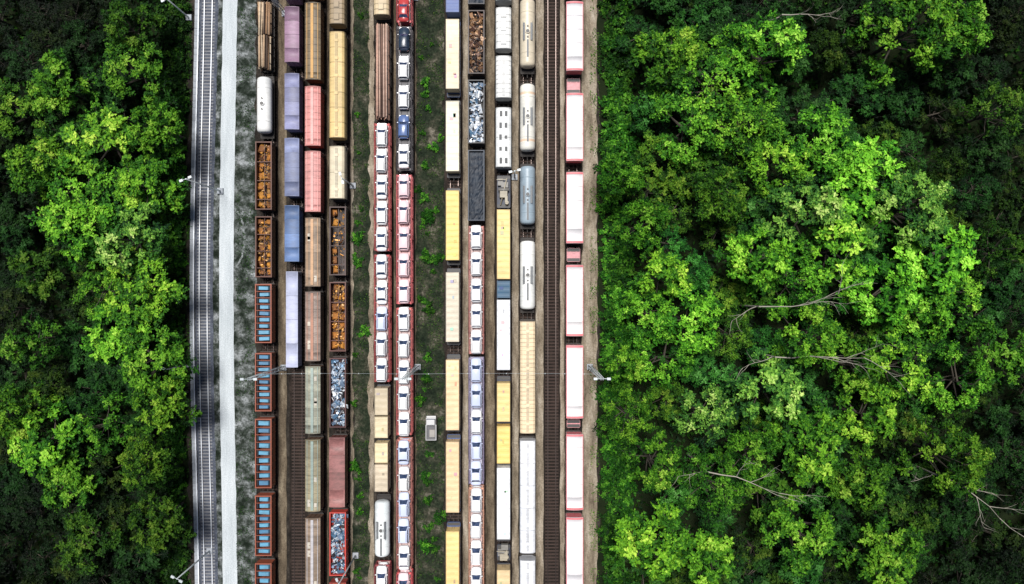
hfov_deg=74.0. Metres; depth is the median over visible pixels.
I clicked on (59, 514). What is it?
deciduous tree
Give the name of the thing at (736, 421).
deciduous tree
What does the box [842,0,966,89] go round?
deciduous tree
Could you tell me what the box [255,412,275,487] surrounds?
gondola wagon
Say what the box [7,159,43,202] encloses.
deciduous tree
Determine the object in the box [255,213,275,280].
open hopper wagon
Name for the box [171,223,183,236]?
shrub
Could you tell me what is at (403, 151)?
car
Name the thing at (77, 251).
deciduous tree
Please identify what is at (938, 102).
deciduous tree
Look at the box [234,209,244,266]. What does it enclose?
worn gravel track
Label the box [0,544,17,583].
deciduous tree
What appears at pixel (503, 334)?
shipping container
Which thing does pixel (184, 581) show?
shrub
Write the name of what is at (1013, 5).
deciduous tree
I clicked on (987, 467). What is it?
deciduous tree
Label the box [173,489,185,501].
shrub
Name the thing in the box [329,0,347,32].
covered hopper wagon
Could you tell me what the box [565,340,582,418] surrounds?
boxcar
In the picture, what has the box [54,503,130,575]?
deciduous tree
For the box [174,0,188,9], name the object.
shrub
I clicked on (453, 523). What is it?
container flat wagon
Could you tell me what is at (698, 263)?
deciduous tree
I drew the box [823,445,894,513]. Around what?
deciduous tree
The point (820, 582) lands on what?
deciduous tree
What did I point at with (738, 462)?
deciduous tree
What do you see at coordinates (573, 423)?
container flat wagon
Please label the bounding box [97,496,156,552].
deciduous tree
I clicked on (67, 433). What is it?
deciduous tree
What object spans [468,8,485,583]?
railway track
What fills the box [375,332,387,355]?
car
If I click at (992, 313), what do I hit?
deciduous tree
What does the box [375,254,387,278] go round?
car
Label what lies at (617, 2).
shrub
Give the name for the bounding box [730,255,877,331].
dead tree
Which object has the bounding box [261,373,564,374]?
overhead cable
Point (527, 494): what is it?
covered hopper wagon
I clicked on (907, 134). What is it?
deciduous tree
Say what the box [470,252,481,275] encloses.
car
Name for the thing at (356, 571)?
shrub
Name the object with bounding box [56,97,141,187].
deciduous tree
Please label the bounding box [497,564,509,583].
shipping container
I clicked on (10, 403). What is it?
deciduous tree
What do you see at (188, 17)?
lighting pole
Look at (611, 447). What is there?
shrub
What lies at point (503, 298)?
container flat wagon
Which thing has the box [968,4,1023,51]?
deciduous tree
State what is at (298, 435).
railway track
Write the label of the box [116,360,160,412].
deciduous tree
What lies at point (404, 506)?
car
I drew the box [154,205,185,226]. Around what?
shrub
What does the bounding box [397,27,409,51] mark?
car
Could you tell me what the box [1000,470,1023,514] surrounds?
deciduous tree
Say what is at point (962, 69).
deciduous tree
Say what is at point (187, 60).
shrub
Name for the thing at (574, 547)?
boxcar
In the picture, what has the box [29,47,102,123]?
deciduous tree
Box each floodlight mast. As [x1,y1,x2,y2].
[240,365,286,380]
[271,0,284,16]
[394,364,420,379]
[587,364,610,379]
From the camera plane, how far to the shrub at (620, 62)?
128.40 m
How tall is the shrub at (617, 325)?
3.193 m
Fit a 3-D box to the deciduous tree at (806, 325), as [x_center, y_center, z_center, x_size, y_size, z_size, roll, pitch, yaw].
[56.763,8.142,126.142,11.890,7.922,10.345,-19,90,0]
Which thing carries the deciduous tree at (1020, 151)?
on the ground at (822, 380)
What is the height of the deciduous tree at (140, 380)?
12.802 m
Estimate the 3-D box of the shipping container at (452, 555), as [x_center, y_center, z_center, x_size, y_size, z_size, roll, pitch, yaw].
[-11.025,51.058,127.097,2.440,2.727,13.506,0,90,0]
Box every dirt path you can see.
[278,0,286,583]
[327,0,329,583]
[350,0,353,583]
[367,0,374,583]
[393,0,395,583]
[415,1,416,583]
[462,0,468,583]
[485,0,494,583]
[512,0,518,583]
[535,0,543,583]
[560,0,564,583]
[581,0,597,583]
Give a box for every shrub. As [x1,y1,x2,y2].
[153,28,183,48]
[154,1,178,19]
[154,47,177,63]
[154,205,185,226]
[154,231,181,248]
[155,15,184,37]
[155,259,181,273]
[155,262,184,287]
[155,326,189,351]
[155,565,185,583]
[155,574,179,583]
[156,0,182,10]
[156,57,174,76]
[156,65,178,80]
[156,75,188,95]
[156,80,178,105]
[156,104,184,114]
[156,133,180,158]
[156,178,183,201]
[156,315,175,333]
[156,322,176,342]
[156,431,180,449]
[156,444,178,462]
[157,439,175,454]
[157,549,174,567]
[158,187,183,208]
[158,217,183,238]
[158,562,184,579]
[159,6,179,29]
[159,91,185,116]
[159,168,173,182]
[159,237,184,258]
[159,252,180,267]
[159,361,175,380]
[160,157,184,169]
[160,470,177,494]
[160,537,178,554]
[161,162,181,180]
[161,413,182,433]
[163,301,182,323]
[164,42,184,60]
[164,459,179,485]
[165,452,183,473]
[166,537,184,562]
[168,287,188,303]
[169,144,181,161]
[169,327,184,343]
[170,210,189,230]
[170,271,184,282]
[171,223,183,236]
[172,84,187,100]
[172,242,185,258]
[172,543,193,558]
[173,2,192,20]
[173,34,190,52]
[173,62,191,78]
[173,168,187,182]
[173,237,184,245]
[173,257,188,268]
[173,321,183,331]
[173,480,187,489]
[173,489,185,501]
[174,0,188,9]
[174,72,185,82]
[174,159,186,175]
[174,553,191,568]
[175,22,192,38]
[175,46,186,58]
[176,52,191,66]
[176,95,189,108]
[177,449,186,459]
[177,511,190,519]
[177,575,188,583]
[178,100,188,111]
[178,111,187,123]
[179,567,187,578]
[348,458,361,474]
[349,231,365,245]
[349,399,357,406]
[352,252,363,268]
[352,568,360,574]
[356,324,371,337]
[356,491,363,498]
[356,507,363,515]
[414,184,421,193]
[415,394,426,406]
[417,192,430,203]
[417,538,432,554]
[420,76,428,88]
[420,90,429,97]
[420,159,429,169]
[420,207,431,218]
[420,209,435,225]
[420,248,432,262]
[420,469,430,479]
[421,301,434,314]
[421,370,432,383]
[422,352,431,362]
[422,494,432,505]
[422,523,433,533]
[423,479,433,486]
[427,141,438,152]
[427,254,437,264]
[429,543,440,553]
[432,205,439,213]
[433,510,446,525]
[436,252,444,261]
[438,133,443,141]
[594,202,612,218]
[594,526,611,540]
[595,385,612,400]
[596,0,610,9]
[596,478,610,492]
[597,32,612,51]
[597,60,616,81]
[597,96,615,113]
[597,171,608,177]
[597,224,611,236]
[598,138,613,159]
[598,242,612,261]
[598,308,614,321]
[598,345,626,370]
[598,370,609,379]
[598,379,631,405]
[599,7,608,18]
[599,49,610,57]
[599,120,615,136]
[599,262,612,276]
[599,317,621,337]
[599,338,613,352]
[599,348,614,358]
[599,446,615,457]
[599,465,613,483]
[599,537,609,551]
[600,145,631,168]
[600,434,610,444]
[600,448,617,464]
[600,490,613,501]
[600,512,616,531]
[600,565,609,579]
[601,109,615,121]
[601,236,614,251]
[601,274,611,284]
[601,413,609,426]
[602,217,612,225]
[602,544,627,571]
[602,553,612,565]
[603,34,633,61]
[603,127,615,139]
[603,273,622,292]
[603,324,634,354]
[603,409,635,434]
[603,443,628,459]
[603,460,618,475]
[603,553,634,583]
[604,24,613,36]
[604,71,617,83]
[604,256,613,263]
[604,284,630,307]
[604,309,632,338]
[604,429,630,460]
[605,77,628,94]
[605,500,615,510]
[606,258,636,292]
[606,457,639,482]
[606,497,633,521]
[606,509,633,533]
[607,45,638,68]
[607,115,631,145]
[607,482,633,508]
[608,27,629,50]
[608,134,640,160]
[608,192,633,223]
[608,218,628,237]
[608,295,629,309]
[608,427,639,446]
[608,472,637,496]
[608,531,619,545]
[609,12,633,37]
[609,78,633,108]
[609,86,638,113]
[609,245,635,263]
[609,362,624,381]
[609,565,641,583]
[610,6,636,30]
[610,254,633,272]
[610,303,635,322]
[610,448,637,478]
[611,110,637,141]
[612,53,638,78]
[612,66,632,81]
[612,239,632,255]
[612,387,634,406]
[612,402,626,411]
[613,0,631,16]
[613,134,629,149]
[613,213,636,224]
[614,234,629,249]
[614,491,633,510]
[615,0,634,12]
[615,320,632,340]
[619,105,634,121]
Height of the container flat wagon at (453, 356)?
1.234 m
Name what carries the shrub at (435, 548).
on the grass strip at (428, 27)
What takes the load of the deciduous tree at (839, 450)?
on the ground at (822, 380)
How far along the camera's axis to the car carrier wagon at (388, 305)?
126.94 m
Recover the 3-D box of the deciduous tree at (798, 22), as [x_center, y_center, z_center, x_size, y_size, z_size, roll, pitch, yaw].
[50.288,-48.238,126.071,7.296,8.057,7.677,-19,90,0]
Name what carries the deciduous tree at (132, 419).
on the ground at (822, 380)
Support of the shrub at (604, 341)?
on the ground at (822, 380)
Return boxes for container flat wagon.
[377,382,390,437]
[378,438,390,490]
[447,0,460,21]
[447,22,460,99]
[447,98,460,180]
[447,185,460,266]
[447,265,460,347]
[447,351,460,433]
[447,431,460,514]
[447,518,460,583]
[497,208,509,372]
[497,373,509,422]
[497,464,509,543]
[497,560,509,564]
[567,76,579,92]
[567,245,579,264]
[567,419,579,429]
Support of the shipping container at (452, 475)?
on the container flat wagon at (453, 436)
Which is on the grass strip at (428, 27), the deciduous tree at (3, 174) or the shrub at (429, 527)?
the shrub at (429, 527)
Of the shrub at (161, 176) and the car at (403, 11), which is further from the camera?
the shrub at (161, 176)
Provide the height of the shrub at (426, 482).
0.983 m
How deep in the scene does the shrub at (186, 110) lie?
129.19 m
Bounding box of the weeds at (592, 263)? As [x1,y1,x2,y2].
[589,0,599,583]
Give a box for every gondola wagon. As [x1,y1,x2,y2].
[255,280,275,345]
[255,348,275,412]
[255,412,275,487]
[255,488,275,555]
[255,555,275,583]
[329,353,348,429]
[329,505,348,575]
[467,10,485,79]
[467,80,484,148]
[468,0,484,9]
[468,149,484,224]
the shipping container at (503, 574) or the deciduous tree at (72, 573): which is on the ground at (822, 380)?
the deciduous tree at (72, 573)
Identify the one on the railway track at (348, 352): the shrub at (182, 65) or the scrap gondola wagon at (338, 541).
the scrap gondola wagon at (338, 541)
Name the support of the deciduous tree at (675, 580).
on the ground at (822, 380)
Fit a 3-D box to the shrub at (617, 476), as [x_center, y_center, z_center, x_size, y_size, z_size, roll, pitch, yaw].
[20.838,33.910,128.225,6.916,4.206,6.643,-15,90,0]
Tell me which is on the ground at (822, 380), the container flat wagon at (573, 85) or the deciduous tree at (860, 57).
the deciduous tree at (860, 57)
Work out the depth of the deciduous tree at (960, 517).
121.49 m
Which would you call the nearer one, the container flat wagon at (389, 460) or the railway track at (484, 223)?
the container flat wagon at (389, 460)
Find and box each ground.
[0,0,1023,583]
[186,0,600,583]
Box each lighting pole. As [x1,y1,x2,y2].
[161,0,191,20]
[163,361,191,369]
[171,548,212,582]
[179,176,223,193]
[335,552,358,583]
[338,172,355,188]
[509,169,520,179]
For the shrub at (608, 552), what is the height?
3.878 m
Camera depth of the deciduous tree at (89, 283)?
119.93 m
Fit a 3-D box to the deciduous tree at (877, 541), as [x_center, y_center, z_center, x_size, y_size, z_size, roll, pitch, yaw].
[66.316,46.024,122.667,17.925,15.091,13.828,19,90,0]
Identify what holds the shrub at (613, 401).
on the ground at (822, 380)
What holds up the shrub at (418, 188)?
on the grass strip at (428, 27)
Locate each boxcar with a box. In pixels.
[284,6,303,71]
[284,73,302,136]
[284,137,302,202]
[284,203,302,265]
[286,0,302,8]
[286,268,302,369]
[305,2,324,86]
[305,86,324,152]
[305,151,323,216]
[305,216,323,287]
[305,288,323,362]
[305,361,323,433]
[305,433,323,511]
[305,510,323,583]
[309,0,324,5]
[329,430,347,507]
[565,1,582,77]
[565,93,582,167]
[565,170,582,247]
[565,262,582,338]
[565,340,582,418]
[565,428,582,509]
[565,510,582,583]
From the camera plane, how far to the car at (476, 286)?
125.87 m
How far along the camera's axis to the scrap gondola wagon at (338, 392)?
126.77 m
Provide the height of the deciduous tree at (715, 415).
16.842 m
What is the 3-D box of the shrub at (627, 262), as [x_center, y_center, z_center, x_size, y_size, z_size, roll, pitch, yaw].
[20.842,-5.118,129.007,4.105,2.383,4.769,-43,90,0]
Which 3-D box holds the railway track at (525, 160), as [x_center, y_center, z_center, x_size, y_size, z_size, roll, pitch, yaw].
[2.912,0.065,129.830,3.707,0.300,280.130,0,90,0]
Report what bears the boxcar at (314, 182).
on the railway track at (324, 289)
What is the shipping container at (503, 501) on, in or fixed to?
on the container flat wagon at (499, 540)
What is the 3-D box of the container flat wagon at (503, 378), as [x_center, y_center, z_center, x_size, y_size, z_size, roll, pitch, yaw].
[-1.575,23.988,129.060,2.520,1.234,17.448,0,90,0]
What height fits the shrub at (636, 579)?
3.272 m
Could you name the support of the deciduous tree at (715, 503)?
on the ground at (822, 380)
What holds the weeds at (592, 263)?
on the yard ground at (191, 572)
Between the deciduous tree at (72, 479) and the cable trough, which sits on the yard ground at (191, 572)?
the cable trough
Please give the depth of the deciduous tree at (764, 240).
123.08 m
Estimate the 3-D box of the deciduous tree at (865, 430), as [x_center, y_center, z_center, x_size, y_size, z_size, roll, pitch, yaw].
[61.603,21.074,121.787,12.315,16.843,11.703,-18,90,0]
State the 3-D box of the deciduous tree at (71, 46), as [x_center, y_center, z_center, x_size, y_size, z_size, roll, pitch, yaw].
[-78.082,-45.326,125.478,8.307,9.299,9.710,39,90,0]
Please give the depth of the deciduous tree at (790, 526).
116.41 m
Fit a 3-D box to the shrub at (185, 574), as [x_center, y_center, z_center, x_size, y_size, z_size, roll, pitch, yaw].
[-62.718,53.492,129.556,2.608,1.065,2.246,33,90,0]
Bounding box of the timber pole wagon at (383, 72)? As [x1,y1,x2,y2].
[374,23,390,123]
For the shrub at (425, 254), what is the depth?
129.01 m
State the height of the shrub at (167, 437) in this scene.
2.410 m
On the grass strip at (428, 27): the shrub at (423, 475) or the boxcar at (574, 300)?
the shrub at (423, 475)
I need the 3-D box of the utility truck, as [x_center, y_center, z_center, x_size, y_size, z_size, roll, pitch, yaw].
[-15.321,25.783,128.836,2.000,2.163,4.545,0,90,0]
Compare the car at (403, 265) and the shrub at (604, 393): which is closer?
the car at (403, 265)
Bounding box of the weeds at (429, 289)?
[416,0,443,582]
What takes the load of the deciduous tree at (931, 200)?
on the ground at (822, 380)
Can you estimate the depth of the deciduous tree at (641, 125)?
122.35 m
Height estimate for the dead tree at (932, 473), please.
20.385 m
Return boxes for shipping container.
[375,386,389,414]
[375,414,389,437]
[375,440,389,462]
[375,461,389,491]
[446,0,459,17]
[446,19,459,92]
[446,101,459,173]
[446,190,459,260]
[446,272,459,341]
[446,359,459,429]
[446,439,459,512]
[446,526,459,583]
[497,209,509,278]
[497,281,509,297]
[497,300,509,369]
[497,381,509,421]
[497,423,509,463]
[497,464,509,538]
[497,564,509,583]
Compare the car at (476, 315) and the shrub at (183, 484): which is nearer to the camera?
the car at (476, 315)
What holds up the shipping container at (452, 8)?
on the container flat wagon at (460, 14)
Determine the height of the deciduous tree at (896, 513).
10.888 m
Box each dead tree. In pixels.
[673,453,825,506]
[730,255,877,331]
[737,337,907,388]
[768,3,842,27]
[898,457,1023,536]
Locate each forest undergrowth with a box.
[0,0,185,583]
[605,0,1023,583]
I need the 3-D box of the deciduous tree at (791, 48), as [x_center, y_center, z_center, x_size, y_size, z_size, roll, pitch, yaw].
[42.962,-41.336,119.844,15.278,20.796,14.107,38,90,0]
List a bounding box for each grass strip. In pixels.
[351,0,370,583]
[415,0,445,583]
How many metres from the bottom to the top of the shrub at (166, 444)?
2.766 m
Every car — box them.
[375,123,387,146]
[375,149,387,172]
[375,175,387,198]
[375,201,387,224]
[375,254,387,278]
[375,280,387,303]
[375,307,387,330]
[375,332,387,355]
[375,358,387,381]
[375,565,387,583]
[376,227,387,250]
[379,562,388,582]
[397,0,409,22]
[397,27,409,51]
[397,56,409,79]
[397,85,409,109]
[397,115,409,138]
[397,144,409,168]
[397,227,409,250]
[397,279,409,303]
[397,307,409,330]
[397,333,409,357]
[397,360,409,383]
[397,386,409,409]
[397,412,409,435]
[397,466,409,490]
[397,492,409,516]
[397,518,409,542]
[397,545,409,569]
[397,572,409,583]
[398,174,409,197]
[398,200,409,223]
[398,253,409,276]
[398,440,409,464]
[401,5,410,25]
[469,461,481,484]
[469,513,481,538]
[470,225,481,248]
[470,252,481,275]
[470,278,482,301]
[470,330,481,353]
[470,358,482,381]
[470,409,482,433]
[470,435,482,458]
[470,488,482,512]
[470,540,481,564]
[470,567,482,583]
[471,304,481,327]
[471,383,481,407]
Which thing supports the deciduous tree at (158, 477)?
on the ground at (822, 380)
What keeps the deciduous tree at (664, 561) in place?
on the ground at (822, 380)
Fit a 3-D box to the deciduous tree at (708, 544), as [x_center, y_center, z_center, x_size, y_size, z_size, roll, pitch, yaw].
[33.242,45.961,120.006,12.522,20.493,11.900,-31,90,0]
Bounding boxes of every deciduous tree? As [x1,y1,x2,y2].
[0,0,18,46]
[0,51,8,70]
[0,76,60,139]
[0,91,25,122]
[0,121,44,155]
[0,133,13,167]
[0,161,12,197]
[0,189,38,239]
[0,220,41,256]
[0,258,35,290]
[0,286,53,335]
[0,306,68,371]
[0,328,12,367]
[0,349,48,397]
[0,379,67,445]
[0,434,24,465]
[0,458,42,519]
[0,497,13,538]
[0,522,28,560]
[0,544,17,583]
[2,35,54,85]
[2,125,74,201]
[2,394,93,477]
[3,478,78,539]
[6,241,71,302]
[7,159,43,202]
[16,0,79,48]
[16,570,54,583]
[17,447,90,504]
[19,536,59,582]
[21,354,78,414]
[24,143,135,265]
[27,15,68,56]
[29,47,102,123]
[32,42,89,89]
[32,443,110,510]
[33,110,78,159]
[37,203,74,236]
[41,182,114,274]
[44,482,117,534]
[50,527,107,582]
[51,0,103,39]
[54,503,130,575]
[55,315,102,374]
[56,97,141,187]
[57,416,116,468]
[58,104,108,161]
[58,273,107,322]
[60,17,108,65]
[63,574,93,583]
[66,243,108,286]
[69,264,144,322]
[69,363,116,418]
[74,387,143,454]
[75,48,140,112]
[77,554,126,583]
[80,284,155,371]
[81,449,137,497]
[82,0,114,18]
[84,343,135,392]
[92,201,171,274]
[95,202,142,247]
[96,237,189,336]
[97,0,140,44]
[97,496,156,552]
[98,36,170,104]
[99,0,170,58]
[99,95,147,143]
[99,165,142,205]
[109,526,168,579]
[109,568,157,583]
[111,153,191,228]
[115,325,199,395]
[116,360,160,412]
[116,427,175,491]
[124,400,166,434]
[126,94,185,164]
[126,483,196,554]
[127,463,169,504]
[129,365,202,433]
[592,153,646,202]
[592,380,659,446]
[598,339,645,382]
[608,498,696,581]
[613,195,672,249]
[613,285,674,350]
[615,15,663,58]
[616,427,682,491]
[620,327,696,390]
[621,170,669,216]
[623,559,671,583]
[624,12,708,96]
[626,245,695,310]
[626,531,695,583]
[628,0,691,14]
[628,87,669,135]
[630,18,775,139]
[631,128,680,180]
[640,189,694,238]
[642,221,690,269]
[642,472,700,520]
[646,377,684,421]
[647,91,716,176]
[648,284,724,354]
[651,72,699,111]
[657,157,703,209]
[663,442,747,519]
[664,574,692,583]
[665,383,739,451]
[668,342,713,384]
[669,3,710,44]
[669,248,713,293]
[670,520,735,583]
[683,0,723,15]
[683,80,783,177]
[685,18,741,79]
[685,164,752,226]
[687,144,740,192]
[689,0,738,26]
[689,357,742,405]
[689,483,737,536]
[691,266,742,316]
[691,563,737,583]
[693,300,760,365]
[695,213,737,252]
[704,445,752,499]
[708,392,748,428]
[711,9,812,109]
[712,219,797,297]
[713,182,770,239]
[713,419,783,489]
[720,0,773,47]
[723,547,771,583]
[724,461,802,527]
[725,347,806,421]
[727,69,794,124]
[728,267,777,312]
[730,525,775,575]
[736,116,817,198]
[738,117,785,160]
[740,397,783,446]
[741,0,795,20]
[743,233,781,280]
[744,325,786,367]
[749,250,832,318]
[751,562,793,583]
[753,173,850,266]
[759,485,835,577]
[762,40,816,82]
[765,398,846,486]
[766,293,847,371]
[767,9,806,43]
[772,534,825,583]
[778,83,826,136]
[780,578,833,583]
[781,101,859,185]
[785,361,821,406]
[786,278,831,322]
[787,307,846,356]
[790,0,829,20]
[792,210,879,303]
[795,389,840,432]
[796,548,857,583]
[800,168,831,206]
[800,480,835,513]
[801,27,849,71]
[806,496,858,548]
[807,93,854,149]
[809,430,854,466]
[811,133,909,242]
[814,0,889,53]
[815,333,885,397]
[820,65,883,131]
[823,215,860,254]
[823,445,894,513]
[826,377,896,446]
[827,304,884,357]
[831,129,864,153]
[832,32,874,75]
[832,512,928,583]
[834,254,922,330]
[836,233,897,286]
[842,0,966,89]
[845,369,897,413]
[845,572,876,583]
[846,168,955,254]
[852,113,902,158]
[852,483,909,529]
[854,0,895,20]
[862,326,936,403]
[862,400,923,458]
[868,66,924,132]
[871,452,928,503]
[876,155,920,189]
[876,211,980,297]
[880,125,928,171]
[884,527,938,571]
[886,366,933,424]
[886,413,995,497]
[888,280,956,349]
[896,480,942,538]
[897,316,955,374]
[900,0,994,58]
[901,0,929,14]
[902,169,954,217]
[903,565,951,583]
[906,87,961,141]
[906,338,991,419]
[909,447,961,497]
[912,208,971,259]
[915,258,984,327]
[917,55,975,101]
[924,0,973,28]
[925,146,969,186]
[925,484,975,544]
[926,393,974,426]
[938,535,995,583]
[942,433,991,476]
[946,163,1004,218]
[950,29,971,62]
[951,78,1023,149]
[952,295,1007,339]
[952,315,1023,388]
[953,127,1012,174]
[955,0,1012,9]
[955,254,1022,310]
[955,372,999,407]
[955,467,1000,513]
[957,504,1008,551]
[958,53,1012,102]
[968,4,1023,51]
[969,218,1023,282]
[973,399,1012,439]
[973,540,1022,583]
[977,196,1021,238]
[981,524,1023,580]
[984,290,1023,331]
[984,416,1023,487]
[985,103,1023,149]
[985,139,1023,183]
[990,0,1023,40]
[993,172,1023,217]
[998,258,1023,306]
[999,373,1023,403]
[1000,328,1023,357]
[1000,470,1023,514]
[1003,423,1023,463]
[1008,396,1023,434]
[1009,78,1023,99]
[1014,38,1023,64]
[1014,222,1023,235]
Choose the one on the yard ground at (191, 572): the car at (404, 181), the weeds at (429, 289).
the weeds at (429, 289)
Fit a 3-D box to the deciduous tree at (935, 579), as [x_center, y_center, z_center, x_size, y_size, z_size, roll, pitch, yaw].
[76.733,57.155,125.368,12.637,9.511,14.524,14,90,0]
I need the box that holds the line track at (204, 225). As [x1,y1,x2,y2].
[194,0,218,583]
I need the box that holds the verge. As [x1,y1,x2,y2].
[212,0,257,583]
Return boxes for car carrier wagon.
[374,123,391,253]
[374,252,391,381]
[374,557,391,583]
[396,0,413,26]
[396,25,413,174]
[396,175,413,305]
[396,305,413,435]
[396,436,413,569]
[396,568,413,583]
[469,224,483,355]
[469,354,483,483]
[469,484,483,583]
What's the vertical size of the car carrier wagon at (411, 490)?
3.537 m
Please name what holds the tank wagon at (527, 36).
on the railway track at (525, 160)
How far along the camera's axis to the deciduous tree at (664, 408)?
121.53 m
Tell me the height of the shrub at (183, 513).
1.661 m
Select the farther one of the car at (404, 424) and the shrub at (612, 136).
the shrub at (612, 136)
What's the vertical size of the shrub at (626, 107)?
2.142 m
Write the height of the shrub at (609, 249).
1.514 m
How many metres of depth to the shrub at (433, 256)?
129.36 m
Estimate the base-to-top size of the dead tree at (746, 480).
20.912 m
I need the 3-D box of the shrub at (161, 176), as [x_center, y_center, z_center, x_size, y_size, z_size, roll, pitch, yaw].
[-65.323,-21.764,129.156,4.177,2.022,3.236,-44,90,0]
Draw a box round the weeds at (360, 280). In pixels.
[353,0,369,583]
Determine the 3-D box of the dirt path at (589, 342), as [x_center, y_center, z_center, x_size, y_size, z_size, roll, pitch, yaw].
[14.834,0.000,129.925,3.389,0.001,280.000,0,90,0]
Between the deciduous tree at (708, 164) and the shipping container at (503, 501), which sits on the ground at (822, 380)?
the deciduous tree at (708, 164)
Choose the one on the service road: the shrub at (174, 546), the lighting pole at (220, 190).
the lighting pole at (220, 190)
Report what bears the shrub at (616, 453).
on the ground at (822, 380)
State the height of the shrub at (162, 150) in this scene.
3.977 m
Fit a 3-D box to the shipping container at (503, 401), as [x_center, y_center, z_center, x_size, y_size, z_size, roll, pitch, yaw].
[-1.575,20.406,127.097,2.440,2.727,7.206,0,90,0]
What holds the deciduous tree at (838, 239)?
on the ground at (822, 380)
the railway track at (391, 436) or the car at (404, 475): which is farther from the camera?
the railway track at (391, 436)
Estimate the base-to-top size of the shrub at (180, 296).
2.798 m
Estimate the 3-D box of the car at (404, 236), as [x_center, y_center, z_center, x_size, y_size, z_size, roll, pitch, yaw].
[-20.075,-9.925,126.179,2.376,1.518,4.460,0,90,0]
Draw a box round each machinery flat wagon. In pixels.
[497,172,509,208]
[497,541,509,562]
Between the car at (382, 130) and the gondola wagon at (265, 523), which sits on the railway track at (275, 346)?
the gondola wagon at (265, 523)
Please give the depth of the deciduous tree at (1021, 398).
123.57 m
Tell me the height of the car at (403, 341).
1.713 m
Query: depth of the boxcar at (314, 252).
125.66 m
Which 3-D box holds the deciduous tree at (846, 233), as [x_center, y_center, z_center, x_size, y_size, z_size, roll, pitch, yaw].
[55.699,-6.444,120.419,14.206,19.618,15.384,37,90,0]
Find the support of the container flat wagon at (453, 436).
on the railway track at (456, 349)
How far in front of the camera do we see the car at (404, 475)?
125.68 m
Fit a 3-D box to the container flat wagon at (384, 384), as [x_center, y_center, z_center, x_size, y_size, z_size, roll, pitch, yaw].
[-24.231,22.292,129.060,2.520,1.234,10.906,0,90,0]
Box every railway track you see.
[261,0,278,583]
[289,0,307,583]
[309,0,327,583]
[333,0,350,583]
[376,0,393,583]
[398,1,415,583]
[445,0,462,583]
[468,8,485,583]
[494,4,512,583]
[518,0,535,583]
[543,0,560,583]
[564,0,581,583]
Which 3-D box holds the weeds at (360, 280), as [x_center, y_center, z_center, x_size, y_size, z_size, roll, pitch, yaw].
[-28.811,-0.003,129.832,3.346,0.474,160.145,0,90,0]
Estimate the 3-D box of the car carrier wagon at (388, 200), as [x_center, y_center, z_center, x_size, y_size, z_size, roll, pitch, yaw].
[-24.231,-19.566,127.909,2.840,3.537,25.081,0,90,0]
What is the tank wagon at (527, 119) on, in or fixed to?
on the railway track at (525, 160)
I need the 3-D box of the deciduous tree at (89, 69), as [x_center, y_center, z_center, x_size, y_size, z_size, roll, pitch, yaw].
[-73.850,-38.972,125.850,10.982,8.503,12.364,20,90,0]
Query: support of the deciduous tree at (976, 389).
on the ground at (822, 380)
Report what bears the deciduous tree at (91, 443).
on the ground at (822, 380)
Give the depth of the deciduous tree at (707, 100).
118.02 m
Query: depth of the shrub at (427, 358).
129.32 m
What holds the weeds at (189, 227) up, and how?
on the yard ground at (191, 572)
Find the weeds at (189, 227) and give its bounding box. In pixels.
[186,0,191,583]
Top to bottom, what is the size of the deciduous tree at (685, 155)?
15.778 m
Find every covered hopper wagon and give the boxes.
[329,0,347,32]
[329,31,347,144]
[329,144,347,205]
[373,0,391,25]
[495,0,511,7]
[495,7,511,55]
[495,55,511,106]
[495,107,511,172]
[519,316,535,434]
[519,433,535,552]
[520,553,535,583]
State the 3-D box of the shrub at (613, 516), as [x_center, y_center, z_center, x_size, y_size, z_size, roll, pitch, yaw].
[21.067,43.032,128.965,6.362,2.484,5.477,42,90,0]
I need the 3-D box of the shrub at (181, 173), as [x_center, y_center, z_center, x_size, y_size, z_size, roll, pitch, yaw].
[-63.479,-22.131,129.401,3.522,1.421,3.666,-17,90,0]
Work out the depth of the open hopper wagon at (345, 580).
127.53 m
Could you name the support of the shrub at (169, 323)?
on the ground at (822, 380)
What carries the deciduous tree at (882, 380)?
on the ground at (822, 380)
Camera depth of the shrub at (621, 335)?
128.13 m
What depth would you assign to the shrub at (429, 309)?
129.10 m
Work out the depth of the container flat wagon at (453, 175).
128.66 m
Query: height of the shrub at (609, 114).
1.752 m
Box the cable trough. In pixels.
[190,0,198,583]
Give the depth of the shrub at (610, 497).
129.31 m
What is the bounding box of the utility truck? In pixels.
[426,416,436,439]
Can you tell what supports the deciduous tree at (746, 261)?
on the ground at (822, 380)
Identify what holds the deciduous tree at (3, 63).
on the ground at (822, 380)
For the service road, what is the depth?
129.98 m
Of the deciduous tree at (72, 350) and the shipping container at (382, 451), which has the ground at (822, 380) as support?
the deciduous tree at (72, 350)
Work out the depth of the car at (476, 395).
125.90 m
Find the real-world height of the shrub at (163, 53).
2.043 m
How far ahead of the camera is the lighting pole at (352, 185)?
127.51 m
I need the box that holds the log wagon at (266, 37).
[255,0,274,74]
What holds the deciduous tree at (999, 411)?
on the ground at (822, 380)
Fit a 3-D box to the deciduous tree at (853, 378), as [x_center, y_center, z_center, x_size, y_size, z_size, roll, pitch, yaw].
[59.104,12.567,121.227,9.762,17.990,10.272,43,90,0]
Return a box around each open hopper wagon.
[255,140,275,213]
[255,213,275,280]
[329,205,348,278]
[329,278,348,353]
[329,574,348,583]
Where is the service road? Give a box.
[219,0,236,583]
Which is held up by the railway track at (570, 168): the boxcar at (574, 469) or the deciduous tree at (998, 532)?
the boxcar at (574, 469)
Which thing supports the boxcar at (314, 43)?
on the railway track at (324, 289)
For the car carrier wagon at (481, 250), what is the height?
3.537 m
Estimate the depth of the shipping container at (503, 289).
125.80 m
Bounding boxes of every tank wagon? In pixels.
[257,73,274,141]
[375,491,390,558]
[520,0,535,77]
[520,80,534,159]
[520,161,535,232]
[520,234,534,315]
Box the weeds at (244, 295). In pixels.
[236,0,254,583]
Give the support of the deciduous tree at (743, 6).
on the ground at (822, 380)

